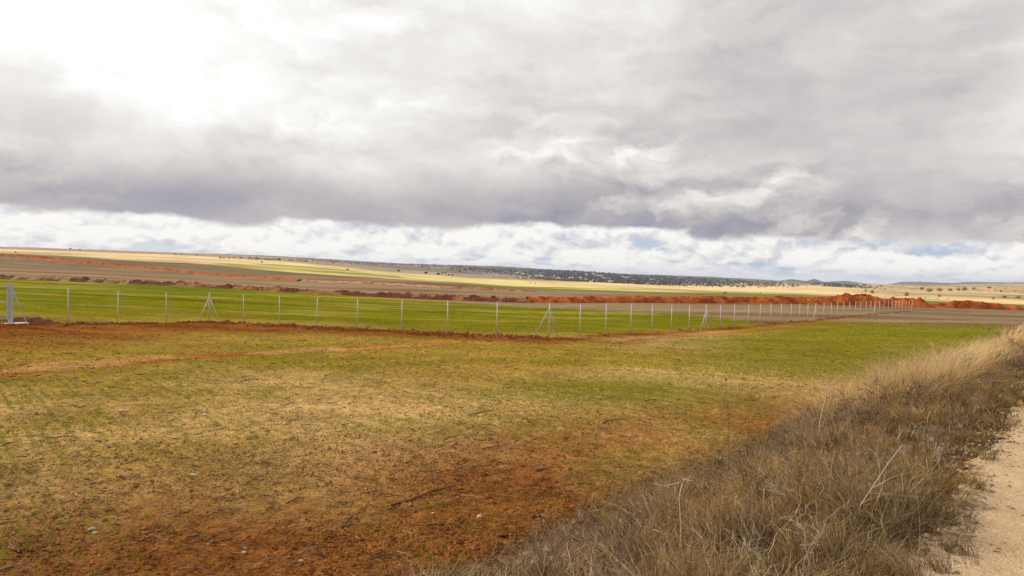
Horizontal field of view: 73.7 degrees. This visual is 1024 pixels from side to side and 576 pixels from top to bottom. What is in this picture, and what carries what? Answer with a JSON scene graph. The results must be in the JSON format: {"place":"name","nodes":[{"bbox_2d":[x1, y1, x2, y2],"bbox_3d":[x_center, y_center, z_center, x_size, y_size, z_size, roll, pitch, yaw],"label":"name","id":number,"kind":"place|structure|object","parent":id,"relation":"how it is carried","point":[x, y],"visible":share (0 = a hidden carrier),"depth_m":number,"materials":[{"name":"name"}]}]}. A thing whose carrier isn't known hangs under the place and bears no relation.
{"place":"outdoors","nodes":[
{"label":"outdoors","id":0,"kind":"place"},
{"bbox_2d":[0,246,1023,575],"bbox_3d":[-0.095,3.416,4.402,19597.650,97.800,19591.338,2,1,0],"label":"ground","id":1,"kind":"structure","parent":0,"point":[322,274],"depth_m":18.02,"materials":[{"name":"soil"}]},
{"bbox_2d":[0,562,25,570],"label":"stick","id":2,"kind":"object","parent":1,"relation":"on","point":[10,566],"visible":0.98,"depth_m":6.61,"materials":[{"name":"wood"}]},
{"bbox_2d":[1,284,28,324],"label":"gate post","id":3,"kind":"object","parent":1,"relation":"on","point":[10,308],"visible":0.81,"depth_m":35.90,"materials":[{"name":"metal"}]},
{"bbox_2d":[0,286,8,319],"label":"gate","id":4,"kind":"structure","parent":3,"relation":"attached to","point":[7,317],"depth_m":35.78,"materials":[{"name":"metal"}]},
{"bbox_2d":[0,317,67,325],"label":"soil heap","id":5,"kind":"object","parent":1,"relation":"on","point":[40,320],"visible":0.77,"depth_m":37.47,"materials":[{"name":"brown soil"}]},
{"bbox_2d":[67,289,68,323],"bbox_3d":[-25.153,1.170,38.683,0.063,2.272,0.066,2,2,-13],"label":"fence post","id":6,"kind":"object","parent":1,"relation":"on","point":[68,309],"visible":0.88,"depth_m":38.67,"materials":[{"name":"metal"}]},
{"bbox_2d":[117,291,118,322],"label":"fence post","id":7,"kind":"object","parent":1,"relation":"on","point":[117,306],"visible":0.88,"depth_m":41.42,"materials":[{"name":"metal"}]},
{"bbox_2d":[0,253,301,280],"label":"soil bank","id":8,"kind":"structure","parent":1,"relation":"on","point":[107,264],"depth_m":357.10,"materials":[{"name":"brown soil"}]},
{"bbox_2d":[166,292,166,322],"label":"fence post","id":9,"kind":"object","parent":1,"relation":"on","point":[166,307],"visible":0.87,"depth_m":44.51,"materials":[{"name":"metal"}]},
{"bbox_2d":[198,293,219,322],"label":"braced post","id":10,"kind":"object","parent":1,"relation":"on","point":[209,298],"visible":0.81,"depth_m":47.58,"materials":[{"name":"metal"}]},
{"bbox_2d":[243,294,243,323],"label":"fence post","id":11,"kind":"object","parent":1,"relation":"on","point":[243,308],"visible":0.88,"depth_m":46.60,"materials":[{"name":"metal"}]},
{"bbox_2d":[0,274,529,302],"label":"soil bank","id":12,"kind":"structure","parent":1,"relation":"on","point":[407,295],"depth_m":137.90,"materials":[{"name":"brown soil"}]},
{"bbox_2d":[302,279,440,287],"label":"soil bank","id":13,"kind":"structure","parent":1,"relation":"on","point":[386,283],"depth_m":279.99,"materials":[{"name":"brown soil"}]},
{"bbox_2d":[400,300,402,331],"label":"fence post","id":14,"kind":"object","parent":1,"relation":"on","point":[401,315],"visible":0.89,"depth_m":42.27,"materials":[{"name":"metal"}]},
{"bbox_2d":[391,485,449,505],"bbox_3d":[-1.234,2.750,9.170,0.311,0.113,1.209,3,2,40],"label":"stick","id":15,"kind":"object","parent":1,"relation":"on","point":[417,497],"visible":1,"depth_m":9.01,"materials":[{"name":"wood"}]},
{"bbox_2d":[447,302,447,333],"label":"fence post","id":16,"kind":"object","parent":1,"relation":"on","point":[447,317],"visible":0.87,"depth_m":41.14,"materials":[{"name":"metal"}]},
{"bbox_2d":[0,311,911,340],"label":"soil clods","id":17,"kind":"object","parent":1,"relation":"on","point":[467,333],"visible":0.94,"depth_m":42.66,"materials":[{"name":"brown soil"}]},
{"bbox_2d":[0,331,915,575],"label":"soil crumbs","id":18,"kind":"object","parent":1,"relation":"on","point":[46,561],"visible":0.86,"depth_m":10.41,"materials":[{"name":"brown soil"}]},
{"bbox_2d":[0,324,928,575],"bbox_3d":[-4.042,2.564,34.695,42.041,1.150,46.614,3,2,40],"label":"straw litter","id":19,"kind":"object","parent":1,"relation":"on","point":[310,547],"visible":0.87,"depth_m":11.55,"materials":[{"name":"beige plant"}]},
{"bbox_2d":[439,286,534,291],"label":"soil bank","id":20,"kind":"structure","parent":1,"relation":"on","point":[483,288],"depth_m":250.16,"materials":[{"name":"brown soil"}]},
{"bbox_2d":[496,302,497,334],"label":"fence post","id":21,"kind":"object","parent":1,"relation":"on","point":[496,318],"visible":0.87,"depth_m":40.01,"materials":[{"name":"metal"}]},
{"bbox_2d":[0,283,1020,575],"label":"crop seedlings","id":22,"kind":"object","parent":1,"relation":"on","point":[736,367],"visible":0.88,"depth_m":23.31,"materials":[{"name":"green plant"}]},
{"bbox_2d":[1,326,1023,575],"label":"pebbles","id":23,"kind":"object","parent":1,"relation":"on","point":[973,520],"visible":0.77,"depth_m":6.72,"materials":[{"name":"beige stone"}]},
{"bbox_2d":[515,550,534,575],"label":"dry thistle","id":24,"kind":"object","parent":1,"relation":"on","point":[528,555],"visible":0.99,"depth_m":5.09,"materials":[{"name":"beige plant"}]},
{"bbox_2d":[534,546,554,574],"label":"dry thistle","id":25,"kind":"object","parent":1,"relation":"on","point":[546,549],"visible":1,"depth_m":5.20,"materials":[{"name":"beige plant"}]},
{"bbox_2d":[533,303,558,337],"bbox_3d":[2.048,1.985,39.161,1.673,2.302,0.639,1,1,-15],"label":"braced post","id":26,"kind":"object","parent":1,"relation":"on","point":[549,309],"visible":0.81,"depth_m":38.91,"materials":[{"name":"metal"}]},
{"bbox_2d":[219,256,884,289],"bbox_3d":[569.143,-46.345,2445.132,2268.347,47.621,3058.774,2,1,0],"label":"woodland","id":27,"kind":"object","parent":1,"relation":"on","point":[582,274],"visible":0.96,"depth_m":2041.74,"materials":[{"name":"green plant"}]},
{"bbox_2d":[552,553,572,574],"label":"dry thistle","id":28,"kind":"object","parent":1,"relation":"on","point":[564,558],"visible":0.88,"depth_m":5.29,"materials":[{"name":"beige plant"}]},
{"bbox_2d":[579,303,580,336],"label":"fence post","id":29,"kind":"object","parent":1,"relation":"on","point":[580,319],"visible":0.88,"depth_m":41.25,"materials":[{"name":"metal"}]},
{"bbox_2d":[642,494,674,547],"bbox_3d":[1.232,1.948,5.691,0.327,0.487,0.107,2,1,0],"label":"dry stalk","id":30,"kind":"object","parent":1,"relation":"on","point":[655,522],"visible":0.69,"depth_m":5.64,"materials":[{"name":"beige plant"}]},
{"bbox_2d":[652,454,705,554],"bbox_3d":[1.298,1.721,5.207,0.513,0.979,0.118,1,1,-28],"label":"dry stalk","id":31,"kind":"object","parent":1,"relation":"on","point":[685,480],"visible":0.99,"depth_m":5.23,"materials":[{"name":"beige plant"}]},
{"bbox_2d":[336,318,1023,575],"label":"dry grass","id":32,"kind":"structure","parent":1,"relation":"on","point":[937,412],"depth_m":6.08,"materials":[{"name":"beige plant"}]},
{"bbox_2d":[526,295,836,304],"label":"soil bank","id":33,"kind":"structure","parent":1,"relation":"on","point":[779,299],"depth_m":141.85,"materials":[{"name":"orange soil"}]},
{"bbox_2d":[701,305,710,329],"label":"braced post","id":34,"kind":"object","parent":1,"relation":"on","point":[706,312],"visible":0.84,"depth_m":55.25,"materials":[{"name":"metal"}]},
{"bbox_2d":[723,378,738,468],"bbox_3d":[2.767,1.875,8.679,0.237,1.487,0.129,2,1,0],"label":"dry stalk","id":35,"kind":"object","parent":1,"relation":"on","point":[728,423],"visible":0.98,"depth_m":8.64,"materials":[{"name":"beige plant"}]},
{"bbox_2d":[819,375,840,433],"bbox_3d":[5.180,2.008,11.140,0.401,1.231,0.212,2,1,0],"label":"dry stalk","id":36,"kind":"object","parent":1,"relation":"on","point":[824,403],"visible":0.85,"depth_m":11.04,"materials":[{"name":"beige plant"}]},
{"bbox_2d":[829,293,933,307],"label":"soil heap","id":37,"kind":"object","parent":1,"relation":"on","point":[857,299],"visible":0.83,"depth_m":150.41,"materials":[{"name":"orange soil"}]},
{"bbox_2d":[854,446,911,519],"bbox_3d":[2.772,1.606,5.064,0.675,0.910,0.188,1,1,-20],"label":"dry stalk","id":38,"kind":"object","parent":1,"relation":"on","point":[878,484],"visible":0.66,"depth_m":5.03,"materials":[{"name":"beige plant"}]},
{"bbox_2d":[877,285,1023,299],"bbox_3d":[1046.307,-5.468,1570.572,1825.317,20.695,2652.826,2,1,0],"label":"scrub","id":39,"kind":"object","parent":1,"relation":"on","point":[1005,288],"visible":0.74,"depth_m":1231.87,"materials":[{"name":"green plant"}]},
{"bbox_2d":[929,300,1023,309],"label":"soil heap","id":40,"kind":"object","parent":1,"relation":"on","point":[966,304],"visible":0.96,"depth_m":156.26,"materials":[{"name":"orange soil"}]},
{"bbox_2d":[0,0,1023,283],"label":"sky","id":41,"kind":"structure","parent":0,"point":[860,141],"materials":[{"name":"grey"}]},
{"bbox_2d":[781,279,867,283],"bbox_3d":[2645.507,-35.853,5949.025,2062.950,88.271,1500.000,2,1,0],"label":"hills","id":42,"kind":"structure","parent":0,"point":[811,280],"depth_m":5723.53,"materials":[{"name":"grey plant"}]},
{"bbox_2d":[890,281,1023,284],"bbox_3d":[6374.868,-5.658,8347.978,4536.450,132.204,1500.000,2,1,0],"label":"hills","id":43,"kind":"structure","parent":0,"point":[918,283],"depth_m":8071.95,"materials":[{"name":"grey plant"}]},
{"bbox_2d":[897,405,1023,575],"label":"road","id":44,"kind":"structure","parent":0,"point":[1006,563],"depth_m":5.06,"materials":[{"name":"beige sand"}]}
]}

